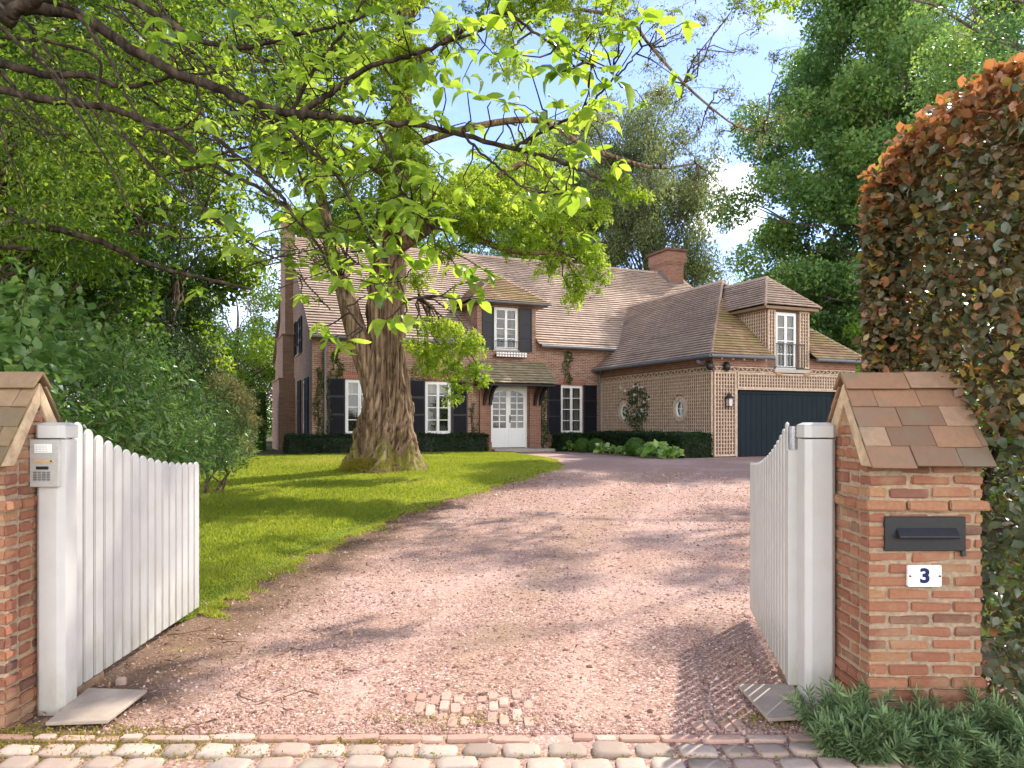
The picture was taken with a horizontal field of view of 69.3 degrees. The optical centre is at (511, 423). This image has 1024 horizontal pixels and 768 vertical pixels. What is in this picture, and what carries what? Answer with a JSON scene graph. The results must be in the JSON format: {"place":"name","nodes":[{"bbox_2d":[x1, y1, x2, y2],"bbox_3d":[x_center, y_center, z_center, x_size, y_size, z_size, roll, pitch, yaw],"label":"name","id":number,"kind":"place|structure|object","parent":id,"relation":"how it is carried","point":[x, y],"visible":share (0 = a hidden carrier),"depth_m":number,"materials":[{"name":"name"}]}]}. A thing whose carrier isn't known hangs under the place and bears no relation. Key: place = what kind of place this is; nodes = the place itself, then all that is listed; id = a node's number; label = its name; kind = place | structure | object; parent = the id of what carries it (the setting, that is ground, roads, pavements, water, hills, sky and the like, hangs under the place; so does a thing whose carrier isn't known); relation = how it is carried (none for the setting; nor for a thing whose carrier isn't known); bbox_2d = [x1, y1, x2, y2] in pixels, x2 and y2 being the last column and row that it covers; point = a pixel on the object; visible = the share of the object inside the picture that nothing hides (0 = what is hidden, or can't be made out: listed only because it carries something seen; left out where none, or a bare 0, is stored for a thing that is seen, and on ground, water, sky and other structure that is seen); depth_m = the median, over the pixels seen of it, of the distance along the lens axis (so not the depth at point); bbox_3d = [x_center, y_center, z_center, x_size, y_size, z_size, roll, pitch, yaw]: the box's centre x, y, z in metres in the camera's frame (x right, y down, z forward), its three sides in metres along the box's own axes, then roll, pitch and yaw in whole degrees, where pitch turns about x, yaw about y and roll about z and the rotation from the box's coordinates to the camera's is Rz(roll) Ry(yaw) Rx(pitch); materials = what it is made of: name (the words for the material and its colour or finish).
{"place":"outdoors","nodes":[
{"label":"outdoors","id":0,"kind":"place"},
{"bbox_2d":[174,451,559,623],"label":"lawn","id":1,"kind":"structure","parent":0,"point":[297,552],"depth_m":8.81,"materials":[{"name":"green plant"}]},
{"bbox_2d":[0,16,136,421],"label":"dark tree","id":2,"kind":"object","parent":1,"relation":"on","point":[64,278],"visible":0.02,"depth_m":20.00,"materials":[{"name":"green plant"}]},
{"bbox_2d":[0,8,189,389],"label":"dark tree","id":3,"kind":"object","parent":1,"relation":"on","point":[137,308],"visible":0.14,"depth_m":16.68,"materials":[{"name":"green plant"}]},
{"bbox_2d":[5,276,219,464],"bbox_3d":[-5.482,-0.366,10.283,3.392,3.807,6.542,0,0,0],"label":"leafy shrub","id":4,"kind":"object","parent":1,"relation":"on","point":[87,391],"visible":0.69,"depth_m":9.10,"materials":[{"name":"green plant"}]},
{"bbox_2d":[43,3,276,457],"bbox_3d":[-11.842,-6.458,23.392,7.666,15.310,7.199,0,0,39],"label":"dark tree","id":5,"kind":"object","parent":1,"relation":"on","point":[214,271],"visible":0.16,"depth_m":23.14,"materials":[{"name":"green plant"}]},
{"bbox_2d":[102,159,234,461],"bbox_3d":[-9.100,-2.886,19.410,3.401,8.313,4.416,0,0,-19],"label":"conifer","id":6,"kind":"object","parent":1,"relation":"on","point":[172,309],"visible":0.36,"depth_m":19.39,"materials":[{"name":"green plant"}]},
{"bbox_2d":[114,347,268,499],"bbox_3d":[-5.361,0.076,12.121,1.995,2.701,5.957,0,0,-9],"label":"leafy shrub","id":7,"kind":"object","parent":1,"relation":"on","point":[206,442],"visible":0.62,"depth_m":12.42,"materials":[{"name":"green plant"}]},
{"bbox_2d":[0,0,416,325],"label":"canopy tree","id":8,"kind":"object","parent":1,"relation":"on","point":[44,170],"visible":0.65,"depth_m":7.40,"materials":[{"name":"green plant"}]},
{"bbox_2d":[194,368,262,460],"bbox_3d":[-7.287,-0.090,18.824,1.844,2.673,1.968,0,0,0],"label":"round shrub","id":9,"kind":"object","parent":1,"relation":"on","point":[239,395],"visible":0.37,"depth_m":18.88,"materials":[{"name":"green plant"}]},
{"bbox_2d":[335,456,414,473],"bbox_3d":[-3.429,0.973,17.192,2.334,0.419,1.137,0,0,20],"label":"moss mound","id":10,"kind":"object","parent":1,"relation":"on","point":[356,465],"visible":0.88,"depth_m":17.02,"materials":[{"name":"green plant"}]},
{"bbox_2d":[227,0,808,473],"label":"fluted tree","id":11,"kind":"object","parent":1,"relation":"on","point":[383,430],"visible":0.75,"depth_m":16.45,"materials":[{"name":"green plant"}]},
{"bbox_2d":[0,451,1017,767],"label":"driveway","id":12,"kind":"structure","parent":0,"point":[734,471],"depth_m":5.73,"materials":[{"name":"pink gravel"}]},
{"bbox_2d":[36,422,77,715],"bbox_3d":[-2.462,0.797,4.010,0.163,1.606,0.168,0,0,0],"label":"gate post","id":13,"kind":"object","parent":12,"relation":"on","point":[56,599],"visible":0.81,"depth_m":3.94,"materials":[{"name":"white paint"}]},
{"bbox_2d":[30,439,60,486],"bbox_3d":[-2.469,0.209,3.914,0.153,0.251,0.030,0,0,0],"label":"intercom panel","id":14,"kind":"object","parent":13,"relation":"attached to","point":[45,462],"visible":1,"depth_m":3.90,"materials":[{"name":"grey metal"}]},
{"bbox_2d":[51,422,198,694],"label":"picket gate","id":15,"kind":"structure","parent":13,"relation":"attached to","point":[137,551],"depth_m":4.80,"materials":[{"name":"white paint"}]},
{"bbox_2d":[46,688,146,725],"bbox_3d":[-2.229,1.514,3.974,0.346,0.036,0.444,0,0,0],"label":"ground board","id":16,"kind":"object","parent":12,"relation":"on","point":[96,706],"visible":1,"depth_m":3.94,"materials":[{"name":"grey concrete"}]},
{"bbox_2d":[115,676,126,685],"bbox_3d":[-2.323,1.547,4.406,0.058,0.088,0.045,0,0,-14],"label":"stone","id":17,"kind":"object","parent":12,"relation":"on","point":[121,680],"visible":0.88,"depth_m":4.39,"materials":[{"name":"stone"}]},
{"bbox_2d":[126,478,556,731],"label":"twig litter","id":18,"kind":"object","parent":12,"relation":"on","point":[290,647],"visible":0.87,"depth_m":5.18,"materials":[{"name":"brown wood"}]},
{"bbox_2d":[196,463,565,621],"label":"grass tufts","id":19,"kind":"object","parent":12,"relation":"on","point":[215,612],"visible":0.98,"depth_m":8.47,"materials":[{"name":"green plant"}]},
{"bbox_2d":[0,707,811,767],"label":"moss","id":20,"kind":"object","parent":12,"relation":"on","point":[151,741],"visible":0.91,"depth_m":3.59,"materials":[{"name":"green plant"}]},
{"bbox_2d":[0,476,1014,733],"bbox_3d":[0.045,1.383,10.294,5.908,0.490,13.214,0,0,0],"label":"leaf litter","id":21,"kind":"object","parent":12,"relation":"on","point":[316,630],"visible":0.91,"depth_m":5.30,"materials":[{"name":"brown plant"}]},
{"bbox_2d":[563,440,575,450],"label":"hosta","id":22,"kind":"object","parent":12,"relation":"on","point":[570,443],"visible":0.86,"depth_m":28.82,"materials":[{"name":"green plant"}]},
{"bbox_2d":[574,437,589,452],"bbox_3d":[2.651,0.813,27.923,0.670,0.602,0.676,0,0,0],"label":"box ball","id":23,"kind":"object","parent":12,"relation":"on","point":[581,445],"visible":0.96,"depth_m":27.72,"materials":[{"name":"green plant"}]},
{"bbox_2d":[588,438,603,452],"bbox_3d":[3.140,0.819,27.611,0.657,0.588,0.657,0,0,0],"label":"box ball","id":24,"kind":"object","parent":12,"relation":"on","point":[591,446],"visible":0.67,"depth_m":27.46,"materials":[{"name":"green plant"}]},
{"bbox_2d":[592,442,609,453],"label":"hosta","id":25,"kind":"object","parent":12,"relation":"on","point":[601,448],"visible":0.77,"depth_m":26.32,"materials":[{"name":"green plant"}]},
{"bbox_2d":[606,445,622,454],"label":"hosta","id":26,"kind":"object","parent":12,"relation":"on","point":[613,447],"visible":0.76,"depth_m":25.58,"materials":[{"name":"green plant"}]},
{"bbox_2d":[615,446,628,455],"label":"hosta","id":27,"kind":"object","parent":12,"relation":"on","point":[623,450],"visible":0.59,"depth_m":24.99,"materials":[{"name":"green plant"}]},
{"bbox_2d":[625,437,644,455],"bbox_3d":[4.130,0.778,24.712,0.744,0.678,0.764,0,0,0],"label":"box ball","id":28,"kind":"object","parent":12,"relation":"on","point":[633,444],"visible":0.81,"depth_m":24.51,"materials":[{"name":"green plant"}]},
{"bbox_2d":[635,442,656,457],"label":"hosta","id":29,"kind":"object","parent":12,"relation":"on","point":[638,451],"visible":0.23,"depth_m":23.69,"materials":[{"name":"green plant"}]},
{"bbox_2d":[637,439,673,458],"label":"hosta","id":30,"kind":"object","parent":12,"relation":"on","point":[652,446],"visible":0.78,"depth_m":23.28,"materials":[{"name":"green plant"}]},
{"bbox_2d":[659,446,684,458],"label":"hosta","id":31,"kind":"object","parent":12,"relation":"on","point":[670,450],"visible":1,"depth_m":22.57,"materials":[{"name":"green plant"}]},
{"bbox_2d":[737,684,802,721],"bbox_3d":[1.464,1.514,4.050,0.308,0.036,0.526,0,0,0],"label":"ground board","id":32,"kind":"object","parent":12,"relation":"on","point":[767,703],"visible":0.76,"depth_m":4.04,"materials":[{"name":"grey concrete"}]},
{"bbox_2d":[778,684,847,731],"bbox_3d":[1.508,1.434,3.734,0.388,0.256,0.354,0,0,4],"label":"spurge","id":33,"kind":"object","parent":12,"relation":"on","point":[806,726],"visible":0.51,"depth_m":3.70,"materials":[{"name":"green plant"}]},
{"bbox_2d":[797,422,835,705],"bbox_3d":[1.700,0.797,4.140,0.178,1.606,0.168,0,0,0],"label":"gate post","id":34,"kind":"object","parent":12,"relation":"on","point":[816,560],"visible":0.85,"depth_m":4.06,"materials":[{"name":"white paint"}]},
{"bbox_2d":[750,422,801,689],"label":"picket gate","id":35,"kind":"structure","parent":34,"relation":"attached to","point":[774,540],"depth_m":4.62,"materials":[{"name":"white paint"}]},
{"bbox_2d":[809,697,870,746],"bbox_3d":[1.577,1.440,3.526,0.334,0.265,0.209,0,0,-3],"label":"spurge","id":36,"kind":"object","parent":12,"relation":"on","point":[816,716],"visible":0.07,"depth_m":3.55,"materials":[{"name":"green plant"}]},
{"bbox_2d":[818,695,864,718],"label":"spurge","id":37,"kind":"object","parent":12,"relation":"on","point":[842,707],"visible":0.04,"depth_m":3.57,"materials":[{"name":"green plant"}]},
{"bbox_2d":[817,680,880,732],"bbox_3d":[1.644,1.417,3.521,0.333,0.290,0.366,0,0,33],"label":"spurge","id":38,"kind":"object","parent":12,"relation":"on","point":[851,713],"visible":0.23,"depth_m":3.47,"materials":[{"name":"green plant"}]},
{"bbox_2d":[813,670,898,712],"bbox_3d":[1.670,1.395,3.684,0.411,0.335,0.374,0,0,-27],"label":"spurge","id":39,"kind":"object","parent":12,"relation":"on","point":[862,693],"visible":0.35,"depth_m":3.69,"materials":[{"name":"green plant"}]},
{"bbox_2d":[823,704,924,767],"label":"spurge","id":40,"kind":"object","parent":12,"relation":"on","point":[871,749],"visible":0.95,"depth_m":3.35,"materials":[{"name":"green plant"}]},
{"bbox_2d":[842,695,950,764],"bbox_3d":[1.758,1.409,3.399,0.454,0.334,0.284,0,0,20],"label":"spurge","id":41,"kind":"object","parent":12,"relation":"on","point":[886,716],"visible":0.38,"depth_m":3.37,"materials":[{"name":"green plant"}]},
{"bbox_2d":[894,681,972,720],"bbox_3d":[1.999,1.421,3.574,0.305,0.283,0.335,0,0,1],"label":"spurge","id":42,"kind":"object","parent":12,"relation":"on","point":[906,709],"visible":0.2,"depth_m":3.61,"materials":[{"name":"green plant"}]},
{"bbox_2d":[957,678,1023,748],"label":"spurge","id":43,"kind":"object","parent":12,"relation":"on","point":[976,711],"visible":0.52,"depth_m":3.47,"materials":[{"name":"green plant"}]},
{"bbox_2d":[962,685,1022,740],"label":"spurge","id":44,"kind":"object","parent":12,"relation":"on","point":[987,709],"visible":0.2,"depth_m":3.63,"materials":[{"name":"green plant"}]},
{"bbox_2d":[1009,692,1023,724],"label":"spurge","id":45,"kind":"object","parent":12,"relation":"on","point":[1022,700],"visible":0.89,"depth_m":3.43,"materials":[{"name":"green plant"}]},
{"bbox_2d":[0,741,1020,767],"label":"cobblestone paving","id":46,"kind":"structure","parent":0,"point":[449,758],"depth_m":3.44,"materials":[{"name":"stone"}]},
{"bbox_2d":[802,709,860,759],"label":"spurge","id":47,"kind":"object","parent":46,"relation":"on","point":[824,741],"visible":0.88,"depth_m":3.41,"materials":[{"name":"green plant"}]},
{"bbox_2d":[896,719,951,767],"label":"spurge","id":48,"kind":"object","parent":46,"relation":"on","point":[918,758],"visible":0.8,"depth_m":3.30,"materials":[{"name":"green plant"}]},
{"bbox_2d":[894,696,965,743],"bbox_3d":[1.941,1.421,3.449,0.299,0.307,0.478,0,0,31],"label":"spurge","id":49,"kind":"object","parent":46,"relation":"on","point":[942,721],"visible":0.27,"depth_m":3.40,"materials":[{"name":"green plant"}]},
{"bbox_2d":[917,734,987,767],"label":"spurge","id":50,"kind":"object","parent":46,"relation":"on","point":[960,757],"visible":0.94,"depth_m":3.24,"materials":[{"name":"green plant"}]},
{"bbox_2d":[918,704,988,763],"bbox_3d":[2.010,1.422,3.366,0.285,0.305,0.456,0,0,29],"label":"spurge","id":51,"kind":"object","parent":46,"relation":"on","point":[970,730],"visible":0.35,"depth_m":3.30,"materials":[{"name":"green plant"}]},
{"bbox_2d":[962,729,1015,767],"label":"spurge","id":52,"kind":"object","parent":46,"relation":"on","point":[986,764],"visible":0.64,"depth_m":3.25,"materials":[{"name":"green plant"}]},
{"bbox_2d":[978,730,1023,767],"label":"spurge","id":53,"kind":"object","parent":46,"relation":"on","point":[1014,762],"visible":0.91,"depth_m":3.20,"materials":[{"name":"green plant"}]},
{"bbox_2d":[982,686,1023,757],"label":"spurge","id":54,"kind":"object","parent":46,"relation":"on","point":[1017,732],"visible":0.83,"depth_m":3.38,"materials":[{"name":"green plant"}]},
{"bbox_2d":[62,0,1023,427],"label":"sky","id":55,"kind":"structure","parent":0,"point":[755,75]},
{"bbox_2d":[124,429,1023,680],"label":"ground","id":56,"kind":"structure","parent":0,"point":[986,657],"depth_m":7.86,"materials":[{"name":"green plant"}]},
{"bbox_2d":[0,372,62,732],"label":"gate pillar","id":57,"kind":"structure","parent":56,"relation":"on","point":[27,404],"depth_m":3.84,"materials":[{"name":"brick"}]},
{"bbox_2d":[0,232,120,407],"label":"broadleaf shrub","id":58,"kind":"object","parent":56,"relation":"on","point":[24,329],"visible":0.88,"depth_m":7.56,"materials":[{"name":"green plant"}]},
{"bbox_2d":[148,265,279,441],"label":"lime tree","id":59,"kind":"object","parent":56,"relation":"on","point":[266,371],"visible":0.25,"depth_m":41.96,"materials":[{"name":"green plant"}]},
{"bbox_2d":[210,390,268,450],"bbox_3d":[-11.067,-0.084,29.666,2.511,2.593,0.998,0,0,-23],"label":"hedge","id":60,"kind":"object","parent":56,"relation":"on","point":[263,427],"visible":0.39,"depth_m":29.77,"materials":[{"name":"green plant"}]},
{"bbox_2d":[221,293,276,436],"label":"tree","id":61,"kind":"object","parent":56,"relation":"on","point":[252,388],"visible":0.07,"depth_m":59.56,"materials":[{"name":"green plant"}]},
{"bbox_2d":[0,0,701,360],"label":"overhanging tree","id":62,"kind":"object","parent":56,"relation":"on","point":[294,116],"visible":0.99,"depth_m":4.24,"materials":[{"name":"green plant"}]},
{"bbox_2d":[262,147,469,317],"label":"back tree","id":63,"kind":"object","parent":56,"relation":"on","point":[337,212],"visible":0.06,"depth_m":47.59,"materials":[{"name":"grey plant"}]},
{"bbox_2d":[282,431,489,454],"bbox_3d":[-4.312,0.727,26.233,7.404,0.943,1.048,0,0,-23],"label":"hedge","id":64,"kind":"object","parent":56,"relation":"on","point":[316,443],"visible":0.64,"depth_m":25.44,"materials":[{"name":"green plant"}]},
{"bbox_2d":[0,733,813,743],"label":"brick edging","id":65,"kind":"object","parent":56,"relation":"on","point":[482,738],"visible":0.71,"depth_m":3.61,"materials":[{"name":"grey stone"}]},
{"bbox_2d":[66,331,970,434],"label":"woods","id":66,"kind":"object","parent":56,"relation":"on","point":[266,400],"depth_m":68.22,"materials":[{"name":"green plant"}]},
{"bbox_2d":[438,140,608,263],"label":"weeping birch","id":67,"kind":"object","parent":56,"relation":"on","point":[471,247],"visible":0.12,"depth_m":45.62,"materials":[{"name":"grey plant"}]},
{"bbox_2d":[271,211,861,456],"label":"brick house","id":68,"kind":"structure","parent":56,"relation":"on","point":[659,329],"depth_m":28.41,"materials":[{"name":"brick"}]},
{"bbox_2d":[313,367,332,433],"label":"ivy","id":69,"kind":"object","parent":68,"relation":"attached to","point":[319,401],"visible":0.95,"depth_m":26.06,"materials":[{"name":"green plant"}]},
{"bbox_2d":[327,349,344,377],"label":"ivy","id":70,"kind":"object","parent":68,"relation":"attached to","point":[338,374],"visible":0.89,"depth_m":26.29,"materials":[{"name":"green plant"}]},
{"bbox_2d":[345,379,362,433],"bbox_3d":[-5.539,-0.595,26.797,1.030,1.970,0.216,0,0,-23],"label":"window","id":71,"kind":"structure","parent":68,"relation":"in","point":[352,387],"depth_m":26.67,"materials":[{"name":"white paint"}]},
{"bbox_2d":[409,363,435,381],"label":"ivy","id":72,"kind":"object","parent":68,"relation":"attached to","point":[419,374],"visible":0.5,"depth_m":27.45,"materials":[{"name":"green plant"}]},
{"bbox_2d":[425,381,450,433],"bbox_3d":[-2.825,-0.595,27.954,1.030,1.970,0.215,0,0,-23],"label":"window","id":73,"kind":"structure","parent":68,"relation":"in","point":[430,386],"depth_m":27.86,"materials":[{"name":"white paint"}]},
{"bbox_2d":[469,403,477,432],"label":"ivy","id":74,"kind":"object","parent":68,"relation":"attached to","point":[472,413],"visible":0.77,"depth_m":28.31,"materials":[{"name":"green plant"}]},
{"bbox_2d":[493,307,518,351],"bbox_3d":[-0.260,-3.670,28.986,1.140,1.720,0.315,0,0,-23],"label":"window","id":75,"kind":"structure","parent":68,"relation":"in","point":[514,311],"depth_m":28.94,"materials":[{"name":"white paint"}]},
{"bbox_2d":[491,385,526,447],"bbox_3d":[-0.172,-0.280,29.087,1.600,2.460,0.293,0,0,-23],"label":"front door","id":76,"kind":"structure","parent":68,"relation":"in","point":[507,430],"depth_m":29.07,"materials":[{"name":"white paint"}]},
{"bbox_2d":[494,352,526,357],"bbox_3d":[-0.037,-2.665,28.769,1.320,0.190,0.204,0,0,-23],"label":"window box","id":77,"kind":"object","parent":68,"relation":"attached to","point":[511,355],"visible":1,"depth_m":28.68,"materials":[{"name":"white ceramic"}]},
{"bbox_2d":[541,392,549,447],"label":"ivy","id":78,"kind":"object","parent":68,"relation":"attached to","point":[542,423],"visible":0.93,"depth_m":29.48,"materials":[{"name":"green plant"}]},
{"bbox_2d":[561,351,573,384],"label":"ivy","id":79,"kind":"object","parent":68,"relation":"attached to","point":[568,382],"visible":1,"depth_m":29.89,"materials":[{"name":"green plant"}]},
{"bbox_2d":[561,385,581,432],"bbox_3d":[2.367,-0.575,30.168,1.020,1.950,0.217,0,0,-23],"label":"window","id":80,"kind":"structure","parent":68,"relation":"in","point":[566,390],"depth_m":30.22,"materials":[{"name":"white paint"}]},
{"bbox_2d":[618,400,629,422],"bbox_3d":[4.392,-0.470,28.812,0.120,0.880,0.820,0,0,-23],"label":"oval window","id":81,"kind":"structure","parent":68,"relation":"in","point":[621,411],"depth_m":28.92,"materials":[{"name":"beige stone"}]},
{"bbox_2d":[618,382,649,431],"bbox_3d":[4.604,-0.458,27.909,0.454,2.264,2.180,0,0,-23],"label":"climbing rose","id":82,"kind":"object","parent":68,"relation":"attached to","point":[637,415],"visible":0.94,"depth_m":27.79,"materials":[{"name":"green plant"}]},
{"bbox_2d":[672,396,687,421],"bbox_3d":[5.808,-0.510,25.491,0.120,0.880,0.820,0,0,-23],"label":"oval window","id":83,"kind":"structure","parent":68,"relation":"in","point":[679,408],"depth_m":25.51,"materials":[{"name":"beige stone"}]},
{"bbox_2d":[706,361,713,369],"bbox_3d":[6.374,-1.864,23.794,0.291,0.308,0.262,0,0,-23],"label":"security camera","id":84,"kind":"object","parent":68,"relation":"attached to","point":[709,365],"visible":1,"depth_m":23.70,"materials":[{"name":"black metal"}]},
{"bbox_2d":[723,362,730,370],"bbox_3d":[6.950,-1.854,23.960,0.240,0.308,0.256,0,0,-23],"label":"security camera","id":85,"kind":"object","parent":68,"relation":"attached to","point":[726,366],"visible":1,"depth_m":23.88,"materials":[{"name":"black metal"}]},
{"bbox_2d":[724,392,733,406],"bbox_3d":[7.019,-0.785,23.977,0.230,0.490,0.275,0,0,-23],"label":"wall lantern","id":86,"kind":"object","parent":68,"relation":"attached to","point":[729,397],"depth_m":23.91,"materials":[{"name":"black metal"}]},
{"bbox_2d":[776,312,795,369],"bbox_3d":[9.250,-2.805,25.245,0.940,1.930,0.216,0,0,-23],"label":"window","id":87,"kind":"structure","parent":68,"relation":"in","point":[783,320],"depth_m":25.30,"materials":[{"name":"white paint"}]},
{"bbox_2d":[737,390,834,456],"bbox_3d":[9.333,0.000,25.255,4.400,2.220,0.080,0,0,-23],"label":"garage door","id":88,"kind":"structure","parent":68,"relation":"in","point":[762,415],"depth_m":24.97,"materials":[{"name":"blue paint"}]},
{"bbox_2d":[494,89,644,268],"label":"weeping birch","id":89,"kind":"object","parent":56,"relation":"on","point":[615,257],"visible":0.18,"depth_m":44.30,"materials":[{"name":"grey plant"}]},
{"bbox_2d":[551,429,713,457],"bbox_3d":[4.016,0.703,26.598,2.573,0.994,7.345,0,0,-23],"label":"hedge","id":90,"kind":"object","parent":56,"relation":"on","point":[694,444],"visible":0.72,"depth_m":25.01,"materials":[{"name":"green plant"}]},
{"bbox_2d":[572,70,735,286],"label":"weeping birch","id":91,"kind":"object","parent":56,"relation":"on","point":[648,229],"visible":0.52,"depth_m":43.47,"materials":[{"name":"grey plant"}]},
{"bbox_2d":[707,271,749,284],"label":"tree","id":92,"kind":"object","parent":56,"relation":"on","point":[736,274],"visible":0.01,"depth_m":70.72,"materials":[{"name":"green plant"}]},
{"bbox_2d":[767,240,859,352],"bbox_3d":[16.166,-4.647,40.990,9.399,11.693,7.016,0,0,0],"label":"tall tree","id":93,"kind":"object","parent":56,"relation":"on","point":[829,303],"visible":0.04,"depth_m":39.51,"materials":[{"name":"green plant"}]},
{"bbox_2d":[701,0,1023,417],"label":"tall tree","id":94,"kind":"object","parent":56,"relation":"on","point":[846,128],"visible":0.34,"depth_m":35.25,"materials":[{"name":"green plant"}]},
{"bbox_2d":[720,0,1023,117],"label":"side tree","id":95,"kind":"object","parent":56,"relation":"on","point":[972,67],"visible":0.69,"depth_m":21.42,"materials":[{"name":"green plant"}]},
{"bbox_2d":[842,318,946,371],"bbox_3d":[16.652,-1.979,32.933,4.910,6.522,5.720,0,0,38],"label":"garden shrub","id":96,"kind":"object","parent":56,"relation":"on","point":[854,331],"visible":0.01,"depth_m":32.37,"materials":[{"name":"green plant"}]},
{"bbox_2d":[822,372,996,730],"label":"gate pillar","id":97,"kind":"structure","parent":56,"relation":"on","point":[913,456],"depth_m":3.73,"materials":[{"name":"brick"}]},
{"bbox_2d":[906,565,941,586],"bbox_3d":[2.065,0.763,3.711,0.170,0.108,0.021,0,0,0],"label":"house number plate","id":98,"kind":"object","parent":97,"relation":"attached to","point":[923,575],"visible":1,"depth_m":3.71,"materials":[{"name":"white ceramic"}]},
{"bbox_2d":[851,51,1023,715],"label":"copper hedge","id":99,"kind":"object","parent":56,"relation":"on","point":[893,197],"visible":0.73,"depth_m":3.93,"materials":[{"name":"brown plant"}]},
{"bbox_2d":[405,689,745,730],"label":"brick paving","id":100,"kind":"structure","parent":0,"point":[504,719],"depth_m":3.96,"materials":[{"name":"beige stone"}]},
{"bbox_2d":[980,519,1023,636],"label":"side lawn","id":101,"kind":"structure","parent":0,"point":[1011,584],"depth_m":6.79,"materials":[{"name":"green plant"}]},
{"bbox_2d":[957,352,1023,529],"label":"garden shrub","id":102,"kind":"object","parent":101,"relation":"on","point":[1009,440],"visible":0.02,"depth_m":8.41,"materials":[{"name":"green plant"}]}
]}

